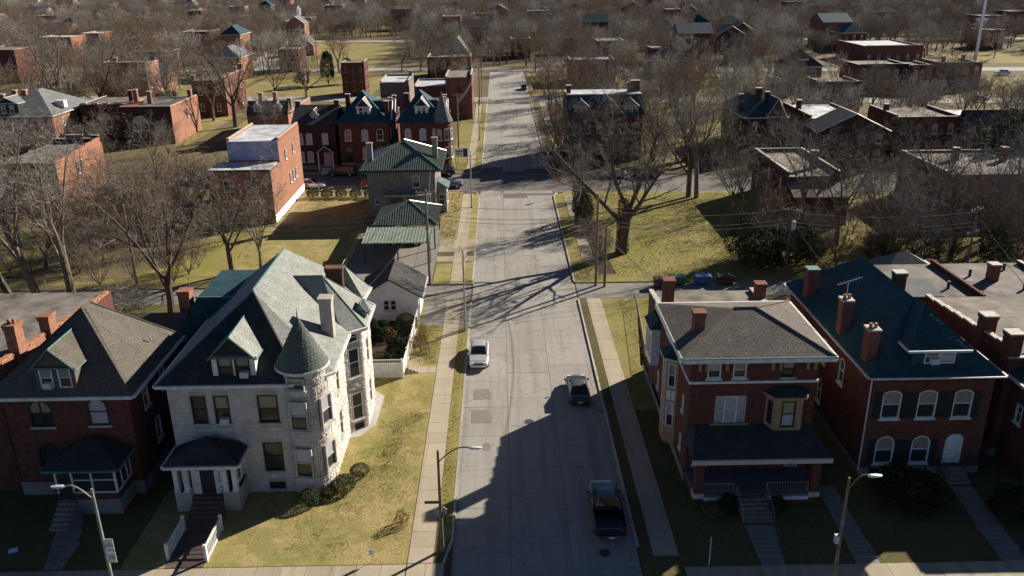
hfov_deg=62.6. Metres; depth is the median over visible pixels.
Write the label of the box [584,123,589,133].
window
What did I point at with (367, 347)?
window
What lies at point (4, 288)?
bare tree
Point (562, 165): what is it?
sidewalk
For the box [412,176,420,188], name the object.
window
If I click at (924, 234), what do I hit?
bare shrub
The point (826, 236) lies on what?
bare shrub
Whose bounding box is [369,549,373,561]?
sign
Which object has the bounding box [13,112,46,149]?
bare tree
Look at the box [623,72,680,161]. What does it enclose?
bare tree
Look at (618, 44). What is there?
bare tree
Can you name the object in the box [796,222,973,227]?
power line
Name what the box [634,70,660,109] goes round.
bare tree
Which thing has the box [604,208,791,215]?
power line
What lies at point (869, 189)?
bare shrub
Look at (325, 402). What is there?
window
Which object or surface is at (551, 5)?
brick house
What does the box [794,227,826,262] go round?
bush
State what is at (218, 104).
window
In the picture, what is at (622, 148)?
bare tree
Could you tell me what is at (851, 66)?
brick house
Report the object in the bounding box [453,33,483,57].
bare tree
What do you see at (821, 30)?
bare tree
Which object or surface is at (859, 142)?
window
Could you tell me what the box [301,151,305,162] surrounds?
window
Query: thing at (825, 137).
window
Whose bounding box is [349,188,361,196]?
bush
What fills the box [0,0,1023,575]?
ground
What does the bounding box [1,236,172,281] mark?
dirt patch
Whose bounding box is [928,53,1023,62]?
vacant lot
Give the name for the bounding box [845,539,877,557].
terrace steps
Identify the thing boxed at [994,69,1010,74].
parked car
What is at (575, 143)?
window
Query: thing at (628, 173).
kerb
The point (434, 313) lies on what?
driveway
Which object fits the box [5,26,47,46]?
bare tree
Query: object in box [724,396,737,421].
window
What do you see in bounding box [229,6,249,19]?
brick house
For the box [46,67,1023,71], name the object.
street
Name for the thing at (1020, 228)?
bare shrub
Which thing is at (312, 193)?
bush
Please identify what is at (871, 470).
window
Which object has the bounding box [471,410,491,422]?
asphalt patch
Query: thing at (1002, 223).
bare tree
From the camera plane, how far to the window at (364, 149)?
148.70 m
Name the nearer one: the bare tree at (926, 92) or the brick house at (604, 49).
the bare tree at (926, 92)
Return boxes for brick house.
[0,46,42,82]
[0,88,89,150]
[0,290,113,490]
[0,301,188,531]
[1,134,108,212]
[26,6,53,16]
[37,15,66,21]
[38,34,87,58]
[46,22,75,35]
[55,0,79,15]
[78,90,146,140]
[80,31,114,51]
[94,57,162,96]
[103,8,127,20]
[119,89,201,143]
[127,49,182,68]
[129,3,146,13]
[159,66,177,88]
[181,29,219,54]
[183,0,198,5]
[189,10,208,26]
[190,63,247,116]
[207,44,253,77]
[207,122,304,223]
[220,24,250,48]
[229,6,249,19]
[246,91,310,124]
[258,0,273,13]
[275,0,293,9]
[278,46,306,71]
[279,5,301,16]
[285,15,309,45]
[291,99,343,173]
[293,33,318,55]
[303,16,316,34]
[325,4,345,14]
[334,90,400,169]
[341,58,369,95]
[380,70,413,108]
[390,9,413,30]
[395,89,453,164]
[414,78,445,97]
[427,53,471,78]
[442,15,461,32]
[445,68,473,118]
[447,35,468,53]
[464,19,490,45]
[473,13,493,28]
[490,4,508,20]
[510,36,529,58]
[527,10,548,20]
[528,0,543,9]
[542,2,559,9]
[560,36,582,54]
[563,80,643,160]
[567,56,615,84]
[582,14,608,38]
[593,37,623,58]
[621,1,638,13]
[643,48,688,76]
[643,276,838,522]
[644,0,663,8]
[646,45,665,54]
[658,29,672,47]
[662,8,680,28]
[672,23,713,59]
[679,4,696,16]
[686,14,710,22]
[712,24,743,52]
[718,15,743,26]
[720,87,788,154]
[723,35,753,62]
[730,21,753,40]
[751,147,849,224]
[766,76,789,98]
[773,49,824,87]
[781,1,801,17]
[783,99,862,147]
[783,257,1008,484]
[803,76,862,112]
[803,107,891,166]
[808,0,833,12]
[808,13,852,46]
[831,23,866,49]
[836,39,923,61]
[839,59,910,91]
[867,103,960,158]
[868,4,895,26]
[868,252,1023,301]
[894,60,933,92]
[896,146,1023,218]
[920,54,982,89]
[924,294,1023,480]
[946,107,1021,148]
[963,14,1001,36]
[967,28,1005,48]
[993,9,1023,33]
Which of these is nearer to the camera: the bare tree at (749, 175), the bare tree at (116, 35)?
the bare tree at (749, 175)
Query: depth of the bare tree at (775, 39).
303.15 m
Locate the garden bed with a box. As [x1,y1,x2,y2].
[370,321,412,375]
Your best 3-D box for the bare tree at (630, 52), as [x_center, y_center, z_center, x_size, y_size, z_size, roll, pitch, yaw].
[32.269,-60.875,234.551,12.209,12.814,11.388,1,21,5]
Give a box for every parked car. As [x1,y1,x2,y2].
[164,91,177,95]
[304,178,326,188]
[327,165,357,176]
[361,179,367,187]
[387,243,422,245]
[441,165,455,175]
[445,178,463,187]
[467,340,490,367]
[521,84,526,89]
[564,375,590,404]
[599,168,627,177]
[631,166,660,178]
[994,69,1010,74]
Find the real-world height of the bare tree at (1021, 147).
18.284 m
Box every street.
[0,173,895,191]
[6,96,1023,102]
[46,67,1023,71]
[115,37,1023,42]
[254,22,327,74]
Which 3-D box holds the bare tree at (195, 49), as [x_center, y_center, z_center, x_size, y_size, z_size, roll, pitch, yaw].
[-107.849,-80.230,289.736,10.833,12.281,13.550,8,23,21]
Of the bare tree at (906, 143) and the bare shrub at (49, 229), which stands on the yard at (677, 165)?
the bare tree at (906, 143)
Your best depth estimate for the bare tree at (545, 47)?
297.06 m
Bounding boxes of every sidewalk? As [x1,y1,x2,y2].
[0,564,405,575]
[406,563,443,575]
[407,300,461,563]
[450,194,472,283]
[466,104,481,168]
[540,103,566,167]
[564,196,591,257]
[586,298,678,555]
[685,561,1023,575]
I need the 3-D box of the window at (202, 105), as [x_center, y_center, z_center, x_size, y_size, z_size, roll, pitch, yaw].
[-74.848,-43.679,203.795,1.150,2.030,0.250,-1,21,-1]
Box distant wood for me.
[0,0,1023,57]
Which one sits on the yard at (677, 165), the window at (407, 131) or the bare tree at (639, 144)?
the bare tree at (639, 144)
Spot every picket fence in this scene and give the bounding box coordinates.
[372,358,402,377]
[402,306,418,376]
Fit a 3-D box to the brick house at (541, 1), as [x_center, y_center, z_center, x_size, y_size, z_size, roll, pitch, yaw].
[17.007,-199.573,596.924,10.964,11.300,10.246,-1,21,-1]
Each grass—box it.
[14,193,461,284]
[31,193,460,268]
[444,302,671,525]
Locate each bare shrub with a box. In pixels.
[0,237,28,273]
[9,232,56,272]
[10,224,110,271]
[18,210,76,249]
[33,183,89,219]
[47,219,101,273]
[53,210,108,259]
[64,205,95,234]
[65,200,143,249]
[66,213,124,247]
[66,231,128,285]
[87,264,163,312]
[94,202,137,235]
[100,225,150,279]
[103,220,138,258]
[108,198,168,234]
[114,297,137,311]
[131,170,188,212]
[131,175,208,227]
[144,190,186,224]
[147,232,193,282]
[150,218,221,273]
[155,233,188,266]
[172,186,204,216]
[174,197,256,242]
[175,219,200,245]
[185,230,211,266]
[568,172,614,193]
[569,212,607,236]
[580,254,614,275]
[582,225,613,255]
[582,230,616,264]
[585,213,601,229]
[588,229,615,252]
[589,228,604,240]
[707,155,761,195]
[731,185,800,240]
[741,163,780,217]
[741,204,805,260]
[748,209,777,228]
[756,183,798,227]
[784,199,845,245]
[788,199,834,230]
[791,212,850,265]
[805,197,866,263]
[811,221,842,252]
[818,211,879,265]
[833,190,875,230]
[838,151,885,196]
[848,179,912,240]
[854,177,886,204]
[855,214,925,258]
[856,192,985,259]
[857,179,978,243]
[862,152,909,196]
[874,198,926,251]
[882,205,915,236]
[906,187,952,240]
[932,194,996,251]
[951,204,978,237]
[954,179,1010,229]
[982,208,1013,236]
[997,219,1023,259]
[1002,192,1023,262]
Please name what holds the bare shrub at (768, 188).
on the yard at (581, 272)
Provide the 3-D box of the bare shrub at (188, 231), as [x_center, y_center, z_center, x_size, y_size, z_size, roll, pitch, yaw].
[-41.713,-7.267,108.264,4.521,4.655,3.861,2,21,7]
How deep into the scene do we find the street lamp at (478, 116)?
171.68 m
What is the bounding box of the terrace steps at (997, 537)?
[977,526,1018,548]
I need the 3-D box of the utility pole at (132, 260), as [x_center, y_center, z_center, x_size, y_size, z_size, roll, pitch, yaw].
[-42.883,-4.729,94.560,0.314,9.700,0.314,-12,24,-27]
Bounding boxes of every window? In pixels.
[0,105,6,113]
[9,105,14,112]
[28,401,56,428]
[38,370,54,387]
[38,442,58,467]
[56,370,72,387]
[87,400,112,427]
[96,113,112,127]
[132,116,149,130]
[142,385,151,410]
[155,414,164,442]
[159,365,164,391]
[160,118,166,129]
[190,396,210,425]
[200,103,205,111]
[212,396,232,425]
[216,359,233,375]
[217,103,221,111]
[223,181,230,192]
[234,359,250,375]
[244,180,252,192]
[256,395,281,424]
[262,442,286,472]
[270,481,286,488]
[285,378,305,392]
[288,401,310,433]
[294,448,315,480]
[299,133,303,144]
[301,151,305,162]
[305,133,312,144]
[307,151,314,162]
[319,391,335,429]
[321,133,328,144]
[324,437,339,473]
[336,370,340,396]
[339,407,344,439]
[344,129,351,141]
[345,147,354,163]
[347,333,357,344]
[347,346,362,380]
[351,391,365,422]
[355,421,363,429]
[361,129,368,140]
[363,147,366,159]
[366,334,370,366]
[369,375,373,406]
[374,198,381,204]
[376,129,383,140]
[383,300,390,311]
[388,176,395,188]
[390,300,397,311]
[391,199,400,203]
[405,128,411,139]
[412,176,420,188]
[419,128,425,140]
[437,129,441,140]
[439,194,444,205]
[444,129,449,140]
[445,147,449,158]
[450,128,452,139]
[457,86,460,94]
[572,123,578,133]
[572,143,577,154]
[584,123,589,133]
[584,143,589,153]
[596,123,602,133]
[596,143,601,153]
[620,122,626,133]
[632,122,638,133]
[645,327,648,349]
[647,332,650,354]
[656,370,658,390]
[660,393,663,420]
[662,360,665,383]
[665,401,673,426]
[667,363,676,388]
[677,432,680,451]
[680,394,683,414]
[705,364,721,380]
[714,396,724,421]
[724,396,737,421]
[731,363,747,379]
[736,396,746,421]
[750,138,755,148]
[752,121,757,131]
[766,399,772,423]
[770,140,780,147]
[771,123,782,133]
[779,363,796,379]
[780,401,796,427]
[801,400,805,423]
[815,378,821,405]
[822,134,830,144]
[822,150,828,160]
[835,358,844,387]
[840,134,847,144]
[858,134,864,144]
[868,468,878,473]
[871,436,894,465]
[873,150,879,159]
[875,134,882,143]
[878,391,902,420]
[899,124,905,134]
[906,435,929,464]
[913,390,938,419]
[916,124,921,134]
[923,353,939,363]
[931,123,937,134]
[939,353,955,363]
[947,123,953,133]
[949,389,973,419]
[955,200,963,210]
[1011,403,1023,427]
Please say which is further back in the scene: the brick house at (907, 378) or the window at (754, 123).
the window at (754, 123)
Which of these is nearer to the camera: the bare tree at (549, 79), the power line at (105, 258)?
the power line at (105, 258)
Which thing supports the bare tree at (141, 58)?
on the vacant lot at (208, 124)
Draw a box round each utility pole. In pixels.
[122,204,138,285]
[299,70,305,98]
[415,189,435,283]
[454,93,459,147]
[474,59,482,104]
[550,91,561,143]
[594,194,598,285]
[603,225,606,286]
[783,207,801,269]
[966,207,983,262]
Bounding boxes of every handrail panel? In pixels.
[164,515,185,560]
[202,514,223,561]
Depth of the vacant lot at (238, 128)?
187.90 m
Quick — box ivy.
[615,198,629,253]
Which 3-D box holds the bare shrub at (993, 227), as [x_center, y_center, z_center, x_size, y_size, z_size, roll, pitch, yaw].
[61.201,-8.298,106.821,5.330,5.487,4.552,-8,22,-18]
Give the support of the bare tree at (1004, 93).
on the yard at (677, 165)
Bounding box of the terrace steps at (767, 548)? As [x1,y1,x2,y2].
[752,539,782,557]
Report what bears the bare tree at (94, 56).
on the vacant lot at (208, 124)
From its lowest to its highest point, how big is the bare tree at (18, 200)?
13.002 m
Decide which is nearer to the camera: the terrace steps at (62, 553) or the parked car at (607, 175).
the terrace steps at (62, 553)
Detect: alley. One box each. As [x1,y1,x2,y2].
[0,285,470,304]
[575,280,793,297]
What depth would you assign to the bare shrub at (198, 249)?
100.81 m
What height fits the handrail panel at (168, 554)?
1.250 m
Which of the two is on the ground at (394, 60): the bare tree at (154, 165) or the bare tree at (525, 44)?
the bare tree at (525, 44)
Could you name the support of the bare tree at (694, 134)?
on the yard at (677, 165)
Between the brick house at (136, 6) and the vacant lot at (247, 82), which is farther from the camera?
the brick house at (136, 6)
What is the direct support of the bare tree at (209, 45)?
on the ground at (394, 60)
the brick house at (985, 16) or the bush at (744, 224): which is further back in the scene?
the brick house at (985, 16)
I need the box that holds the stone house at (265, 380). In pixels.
[152,248,375,528]
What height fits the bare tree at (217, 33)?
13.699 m
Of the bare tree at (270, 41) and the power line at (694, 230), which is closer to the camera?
the power line at (694, 230)
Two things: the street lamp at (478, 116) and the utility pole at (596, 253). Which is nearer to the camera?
the utility pole at (596, 253)
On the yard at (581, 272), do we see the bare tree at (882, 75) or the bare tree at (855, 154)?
the bare tree at (855, 154)
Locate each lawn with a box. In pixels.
[0,218,266,285]
[120,489,239,568]
[213,301,442,566]
[228,226,366,269]
[276,192,369,226]
[433,264,451,282]
[438,192,462,248]
[452,118,473,168]
[571,191,880,276]
[601,298,654,409]
[637,298,648,365]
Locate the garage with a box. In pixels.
[364,259,427,320]
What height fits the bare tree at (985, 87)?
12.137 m
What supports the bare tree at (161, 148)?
on the lawn at (239, 248)
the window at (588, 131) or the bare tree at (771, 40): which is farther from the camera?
the bare tree at (771, 40)
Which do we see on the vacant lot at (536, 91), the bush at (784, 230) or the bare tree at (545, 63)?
the bare tree at (545, 63)
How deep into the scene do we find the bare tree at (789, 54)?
232.22 m
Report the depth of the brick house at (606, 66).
251.08 m
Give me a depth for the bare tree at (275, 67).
218.67 m
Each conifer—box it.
[319,49,334,84]
[340,56,351,75]
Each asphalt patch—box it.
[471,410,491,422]
[473,389,491,399]
[483,443,489,449]
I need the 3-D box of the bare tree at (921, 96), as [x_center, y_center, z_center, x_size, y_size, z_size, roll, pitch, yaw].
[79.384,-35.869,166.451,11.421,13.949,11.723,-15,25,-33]
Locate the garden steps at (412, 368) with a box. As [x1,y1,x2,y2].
[408,356,420,372]
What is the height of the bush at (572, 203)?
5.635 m
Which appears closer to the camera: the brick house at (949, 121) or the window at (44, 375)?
the window at (44, 375)
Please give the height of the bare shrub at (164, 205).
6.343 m
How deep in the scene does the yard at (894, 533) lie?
54.12 m
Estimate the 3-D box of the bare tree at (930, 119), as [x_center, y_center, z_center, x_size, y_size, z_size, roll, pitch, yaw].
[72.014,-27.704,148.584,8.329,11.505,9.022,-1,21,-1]
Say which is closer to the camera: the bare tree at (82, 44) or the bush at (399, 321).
the bush at (399, 321)
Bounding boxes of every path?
[43,515,82,570]
[165,529,219,567]
[350,390,384,437]
[418,366,436,372]
[745,525,785,565]
[818,485,879,563]
[951,486,1023,560]
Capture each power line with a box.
[83,218,123,285]
[125,203,424,216]
[131,218,424,231]
[134,214,421,227]
[370,209,424,284]
[428,203,596,209]
[429,218,595,223]
[432,214,594,219]
[469,98,551,103]
[598,223,785,230]
[599,218,790,225]
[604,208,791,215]
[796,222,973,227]
[797,212,971,217]
[801,227,966,231]
[977,214,1023,273]
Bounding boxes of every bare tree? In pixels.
[0,56,55,94]
[0,64,15,92]
[0,103,62,292]
[0,114,19,143]
[0,118,29,156]
[0,119,104,292]
[0,128,18,155]
[0,155,113,269]
[0,164,40,246]
[0,187,35,293]
[2,18,89,91]
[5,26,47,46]
[7,72,42,92]
[9,112,62,148]
[10,38,83,89]
[13,31,33,46]
[13,62,45,90]
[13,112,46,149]
[15,74,59,92]
[20,49,48,86]
[31,106,77,137]
[38,38,75,83]
[39,40,101,89]
[40,149,215,311]
[43,186,126,260]
[45,64,89,94]
[47,43,89,91]
[52,82,89,98]
[59,138,138,222]
[60,112,111,144]
[62,28,135,96]
[64,62,121,99]
[65,52,92,87]
[65,136,125,200]
[69,36,92,55]
[69,45,133,97]
[73,152,127,188]
[75,39,108,84]
[79,31,105,47]
[79,161,159,229]
[83,31,118,54]
[84,99,129,150]
[92,47,129,60]
[94,32,150,60]
[94,152,173,240]
[99,63,147,96]
[100,33,126,52]
[105,27,127,44]
[108,141,153,192]
[113,42,140,60]
[113,153,158,197]
[113,155,186,254]
[117,31,158,60]
[120,44,193,95]
[122,111,172,162]
[123,24,173,60]
[128,134,189,218]
[131,46,160,60]
[131,57,190,96]
[134,143,184,188]
[138,130,228,233]
[140,50,171,74]
[144,28,176,47]
[150,37,192,67]
[151,65,185,95]
[151,116,183,153]
[153,44,175,64]
[156,32,182,49]
[158,46,197,88]
[161,164,186,202]
[165,45,231,83]
[167,28,190,55]
[167,29,206,64]
[168,157,208,197]
[170,138,227,199]
[174,23,263,127]
[178,48,239,120]
[181,146,279,269]
[185,37,218,64]
[190,27,221,52]
[196,33,216,62]
[197,153,286,267]
[200,40,232,58]
[231,40,251,51]
[238,30,261,58]
[242,91,287,124]
[246,48,299,91]
[247,27,279,71]
[260,39,283,65]
[265,39,299,73]
[269,27,294,45]
[271,25,312,69]
[280,47,338,97]
[289,34,306,46]
[318,30,350,72]
[389,31,420,71]
[404,25,448,60]
[408,32,437,67]
[408,43,433,71]
[419,50,459,78]
[423,42,446,56]
[425,24,458,48]
[425,34,446,53]
[438,25,477,48]
[442,33,479,70]
[446,48,481,70]
[450,57,468,69]
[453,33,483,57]
[454,31,475,46]
[466,26,496,61]
[473,42,486,66]
[479,33,508,66]
[480,28,510,55]
[482,28,504,57]
[487,30,516,65]
[497,28,523,63]
[509,25,549,65]
[513,26,536,59]
[514,31,537,61]
[516,35,547,71]
[516,93,689,254]
[522,62,566,109]
[527,96,567,154]
[529,56,555,92]
[530,99,565,148]
[531,45,556,75]
[531,65,564,104]
[533,38,551,57]
[533,96,563,135]
[534,22,569,62]
[536,109,577,166]
[538,34,555,62]
[539,52,569,86]
[541,82,600,163]
[543,78,587,119]
[546,27,568,58]
[547,64,599,93]
[549,38,582,76]
[550,26,576,55]
[553,59,596,89]
[553,144,603,223]
[556,45,574,64]
[561,130,586,163]
[563,20,599,53]
[563,48,600,89]
[565,45,602,87]
[566,48,610,89]
[567,33,598,56]
[568,20,595,43]
[568,132,599,168]
[570,28,606,52]
[572,77,613,89]
[579,32,603,56]
[579,63,611,87]
[583,80,635,163]
[585,26,611,37]
[586,59,642,88]
[588,77,619,88]
[593,50,623,77]
[598,121,635,167]
[599,31,629,64]
[605,40,637,76]
[606,74,662,110]
[607,47,647,79]
[607,67,644,88]
[611,50,650,81]
[612,19,646,46]
[612,46,649,71]
[613,36,647,70]
[623,66,667,104]
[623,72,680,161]
[623,125,659,166]
[626,110,669,150]
[628,65,658,91]
[630,27,653,53]
[633,50,680,95]
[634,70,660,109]
[638,75,674,126]
[642,88,677,136]
[642,112,665,153]
[643,75,735,196]
[644,105,676,148]
[646,55,684,106]
[646,61,702,108]
[650,26,682,49]
[650,88,734,197]
[652,54,684,72]
[652,73,700,118]
[654,119,698,159]
[654,129,679,162]
[655,61,706,123]
[656,56,706,104]
[662,28,696,55]
[662,70,738,159]
[668,54,717,102]
[669,51,699,85]
[672,60,711,85]
[677,111,715,159]
[678,94,715,124]
[680,85,715,129]
[689,50,715,84]
[690,34,722,58]
[692,123,773,210]
[693,47,724,90]
[695,79,727,121]
[695,81,750,163]
[700,50,748,95]
[700,64,722,88]
[701,44,725,72]
[707,88,738,125]
[707,117,742,159]
[710,64,773,101]
[711,126,781,199]
[712,27,722,46]
[714,56,768,95]
[716,38,759,65]
[716,63,752,95]
[721,25,756,59]
[724,48,763,86]
[724,48,777,92]
[731,41,777,70]
[732,32,776,77]
[733,28,778,72]
[736,111,782,154]
[739,26,773,60]
[746,20,774,40]
[746,60,794,92]
[747,56,777,84]
[752,75,785,99]
[753,72,800,105]
[755,44,779,72]
[756,59,796,92]
[759,118,844,229]
[764,28,783,60]
[766,41,815,81]
[767,109,817,147]
[768,20,809,41]
[768,34,807,59]
[770,31,805,59]
[773,77,816,104]
[777,63,812,104]
[778,58,836,104]
[778,116,806,147]
[779,55,811,92]
[782,22,807,45]
[783,21,808,38]
[787,74,827,105]
[794,133,885,244]
[812,32,830,54]
[813,80,866,114]
[814,72,859,106]
[815,21,841,51]
[819,74,883,109]
[821,49,849,75]
[821,119,868,165]
[823,124,896,191]
[824,29,843,52]
[833,145,947,253]
[838,67,883,106]
[838,118,887,164]
[842,145,937,228]
[851,62,900,103]
[859,78,893,105]
[865,60,896,93]
[869,76,906,107]
[870,119,958,226]
[879,100,989,226]
[880,110,906,146]
[881,73,946,107]
[881,81,929,106]
[891,71,923,102]
[896,105,943,149]
[897,138,982,232]
[899,27,924,42]
[899,74,950,109]
[899,124,936,149]
[901,59,961,106]
[907,18,941,54]
[908,21,952,58]
[910,79,948,108]
[918,17,956,51]
[921,141,1005,259]
[927,114,1023,238]
[931,28,959,52]
[932,51,972,93]
[934,47,982,91]
[934,77,997,109]
[941,26,966,54]
[948,70,1007,109]
[953,26,973,48]
[954,28,974,51]
[955,67,999,109]
[958,111,1002,148]
[962,73,1010,108]
[965,132,1023,248]
[966,22,993,57]
[973,22,992,40]
[976,89,1023,144]
[983,29,1015,58]
[984,75,1023,108]
[984,161,1023,236]
[989,27,1013,48]
[989,96,1023,235]
[995,81,1020,107]
[996,73,1022,107]
[998,18,1023,47]
[1007,73,1023,108]
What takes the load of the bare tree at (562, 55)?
on the vacant lot at (536, 91)
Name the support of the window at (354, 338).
in the stone house at (265, 380)
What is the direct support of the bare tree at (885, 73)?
on the yard at (677, 165)
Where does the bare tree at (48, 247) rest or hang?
on the lawn at (239, 248)
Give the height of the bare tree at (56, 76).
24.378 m
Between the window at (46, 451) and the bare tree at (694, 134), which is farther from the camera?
the bare tree at (694, 134)
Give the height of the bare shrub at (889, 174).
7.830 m
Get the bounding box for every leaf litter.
[437,197,642,533]
[569,199,1021,277]
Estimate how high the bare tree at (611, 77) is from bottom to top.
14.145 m
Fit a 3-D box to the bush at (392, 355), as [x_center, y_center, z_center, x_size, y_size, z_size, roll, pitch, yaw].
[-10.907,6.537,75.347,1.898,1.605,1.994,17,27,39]
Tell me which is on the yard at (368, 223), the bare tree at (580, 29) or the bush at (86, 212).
the bush at (86, 212)
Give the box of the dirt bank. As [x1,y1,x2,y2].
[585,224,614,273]
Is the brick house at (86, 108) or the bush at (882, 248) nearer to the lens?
the bush at (882, 248)
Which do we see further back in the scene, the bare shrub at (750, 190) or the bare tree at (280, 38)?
the bare tree at (280, 38)
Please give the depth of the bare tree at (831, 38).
328.00 m
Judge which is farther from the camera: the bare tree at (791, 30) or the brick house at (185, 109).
the bare tree at (791, 30)
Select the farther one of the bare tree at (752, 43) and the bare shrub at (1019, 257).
the bare tree at (752, 43)
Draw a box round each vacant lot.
[84,75,264,95]
[102,106,246,147]
[214,104,404,140]
[246,73,385,96]
[306,42,396,67]
[378,73,427,88]
[527,73,626,95]
[641,105,787,150]
[686,74,1023,97]
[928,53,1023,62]
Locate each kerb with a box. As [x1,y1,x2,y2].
[1,105,486,173]
[305,190,479,283]
[442,539,452,563]
[451,300,471,539]
[531,102,893,173]
[553,191,889,282]
[578,299,638,546]
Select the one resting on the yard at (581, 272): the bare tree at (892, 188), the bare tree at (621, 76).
the bare tree at (892, 188)
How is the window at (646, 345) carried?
in the brick house at (734, 377)
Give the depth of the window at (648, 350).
68.43 m
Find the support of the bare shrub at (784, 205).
on the yard at (581, 272)
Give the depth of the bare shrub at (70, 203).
116.87 m
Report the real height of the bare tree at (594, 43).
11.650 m
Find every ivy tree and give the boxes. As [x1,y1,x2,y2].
[152,88,163,96]
[292,72,309,85]
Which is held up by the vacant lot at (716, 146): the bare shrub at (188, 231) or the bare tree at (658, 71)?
the bare tree at (658, 71)
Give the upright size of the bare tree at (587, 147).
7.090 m
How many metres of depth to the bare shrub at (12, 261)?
99.56 m
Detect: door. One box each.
[56,474,74,499]
[199,470,216,492]
[324,153,331,165]
[944,437,959,462]
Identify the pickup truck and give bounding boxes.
[587,480,626,538]
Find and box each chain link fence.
[14,276,215,288]
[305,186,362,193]
[342,229,360,264]
[635,291,651,394]
[720,217,1007,263]
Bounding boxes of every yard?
[0,101,486,172]
[0,190,478,291]
[0,300,469,575]
[532,102,1022,173]
[554,191,1023,282]
[579,295,1023,575]
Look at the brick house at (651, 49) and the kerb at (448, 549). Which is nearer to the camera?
the kerb at (448, 549)
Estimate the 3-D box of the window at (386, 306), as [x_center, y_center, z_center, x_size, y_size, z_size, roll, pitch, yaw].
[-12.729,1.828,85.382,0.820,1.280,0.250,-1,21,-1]
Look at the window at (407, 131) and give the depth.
147.61 m
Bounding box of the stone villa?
[358,136,449,216]
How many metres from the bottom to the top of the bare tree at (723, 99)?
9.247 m
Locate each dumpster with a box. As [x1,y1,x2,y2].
[653,275,662,287]
[668,273,685,284]
[693,273,711,284]
[716,273,734,284]
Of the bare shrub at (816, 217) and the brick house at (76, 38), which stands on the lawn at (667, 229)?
the bare shrub at (816, 217)
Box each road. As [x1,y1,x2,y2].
[450,71,642,575]
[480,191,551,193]
[488,72,528,96]
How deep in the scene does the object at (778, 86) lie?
226.79 m
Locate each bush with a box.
[67,198,96,213]
[87,183,128,212]
[297,488,318,506]
[306,189,318,197]
[320,188,332,196]
[321,485,336,497]
[331,473,356,493]
[335,189,347,196]
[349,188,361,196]
[350,462,369,477]
[370,318,390,340]
[372,350,391,367]
[379,327,397,341]
[380,352,400,367]
[385,333,409,355]
[392,507,409,527]
[394,312,417,331]
[410,332,429,352]
[416,329,426,340]
[418,323,427,334]
[571,182,589,211]
[573,192,591,230]
[576,189,594,219]
[699,499,725,518]
[716,492,738,514]
[723,210,759,259]
[735,225,769,251]
[736,234,772,269]
[752,234,784,265]
[760,226,786,253]
[768,494,788,514]
[779,229,807,254]
[783,214,818,266]
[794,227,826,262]
[861,227,887,251]
[863,228,902,259]
[868,462,957,518]
[905,223,946,259]
[927,232,963,257]
[974,225,1017,262]
[984,482,1023,526]
[992,233,1023,255]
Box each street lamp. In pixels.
[50,485,116,575]
[424,446,481,551]
[462,250,486,330]
[470,150,486,207]
[478,99,492,139]
[481,78,492,113]
[832,473,882,575]
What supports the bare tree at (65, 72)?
on the yard at (208, 141)
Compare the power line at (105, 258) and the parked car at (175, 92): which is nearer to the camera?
the power line at (105, 258)
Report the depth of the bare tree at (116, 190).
114.36 m
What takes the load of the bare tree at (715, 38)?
on the ground at (394, 60)
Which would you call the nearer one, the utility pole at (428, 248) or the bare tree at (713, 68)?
the utility pole at (428, 248)
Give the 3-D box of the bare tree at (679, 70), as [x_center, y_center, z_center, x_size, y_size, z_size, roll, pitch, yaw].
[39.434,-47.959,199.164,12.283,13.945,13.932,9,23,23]
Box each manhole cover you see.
[524,419,533,423]
[598,549,610,556]
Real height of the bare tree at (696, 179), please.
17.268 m
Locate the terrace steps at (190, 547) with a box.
[173,532,215,559]
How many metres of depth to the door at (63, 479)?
55.35 m
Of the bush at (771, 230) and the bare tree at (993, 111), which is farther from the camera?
the bare tree at (993, 111)
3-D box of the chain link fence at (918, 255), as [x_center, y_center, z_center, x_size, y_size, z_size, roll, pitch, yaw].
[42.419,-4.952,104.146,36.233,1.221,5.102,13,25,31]
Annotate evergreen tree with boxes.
[985,99,1023,152]
[999,107,1023,148]
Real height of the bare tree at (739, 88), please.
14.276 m
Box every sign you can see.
[6,546,19,554]
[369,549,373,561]
[455,148,467,163]
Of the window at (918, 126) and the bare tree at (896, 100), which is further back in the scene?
the bare tree at (896, 100)
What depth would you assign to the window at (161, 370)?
61.37 m
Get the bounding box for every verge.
[434,326,467,560]
[464,262,472,281]
[468,195,478,238]
[475,104,485,167]
[580,299,649,545]
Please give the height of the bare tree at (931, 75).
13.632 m
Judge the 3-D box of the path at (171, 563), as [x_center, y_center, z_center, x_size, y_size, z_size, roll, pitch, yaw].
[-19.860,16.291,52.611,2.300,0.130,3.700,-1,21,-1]
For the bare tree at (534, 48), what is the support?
on the ground at (394, 60)
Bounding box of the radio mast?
[973,0,988,60]
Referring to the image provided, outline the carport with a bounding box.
[361,199,441,263]
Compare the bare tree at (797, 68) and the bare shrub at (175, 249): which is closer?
the bare shrub at (175, 249)
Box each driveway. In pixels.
[348,227,442,283]
[422,300,469,325]
[436,256,473,261]
[438,239,474,251]
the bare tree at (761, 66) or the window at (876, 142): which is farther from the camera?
the bare tree at (761, 66)
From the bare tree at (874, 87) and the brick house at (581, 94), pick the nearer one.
the brick house at (581, 94)
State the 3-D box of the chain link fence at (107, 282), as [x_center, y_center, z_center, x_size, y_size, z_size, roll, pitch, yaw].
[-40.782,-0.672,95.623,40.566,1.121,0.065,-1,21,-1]
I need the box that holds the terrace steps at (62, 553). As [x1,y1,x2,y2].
[45,542,79,565]

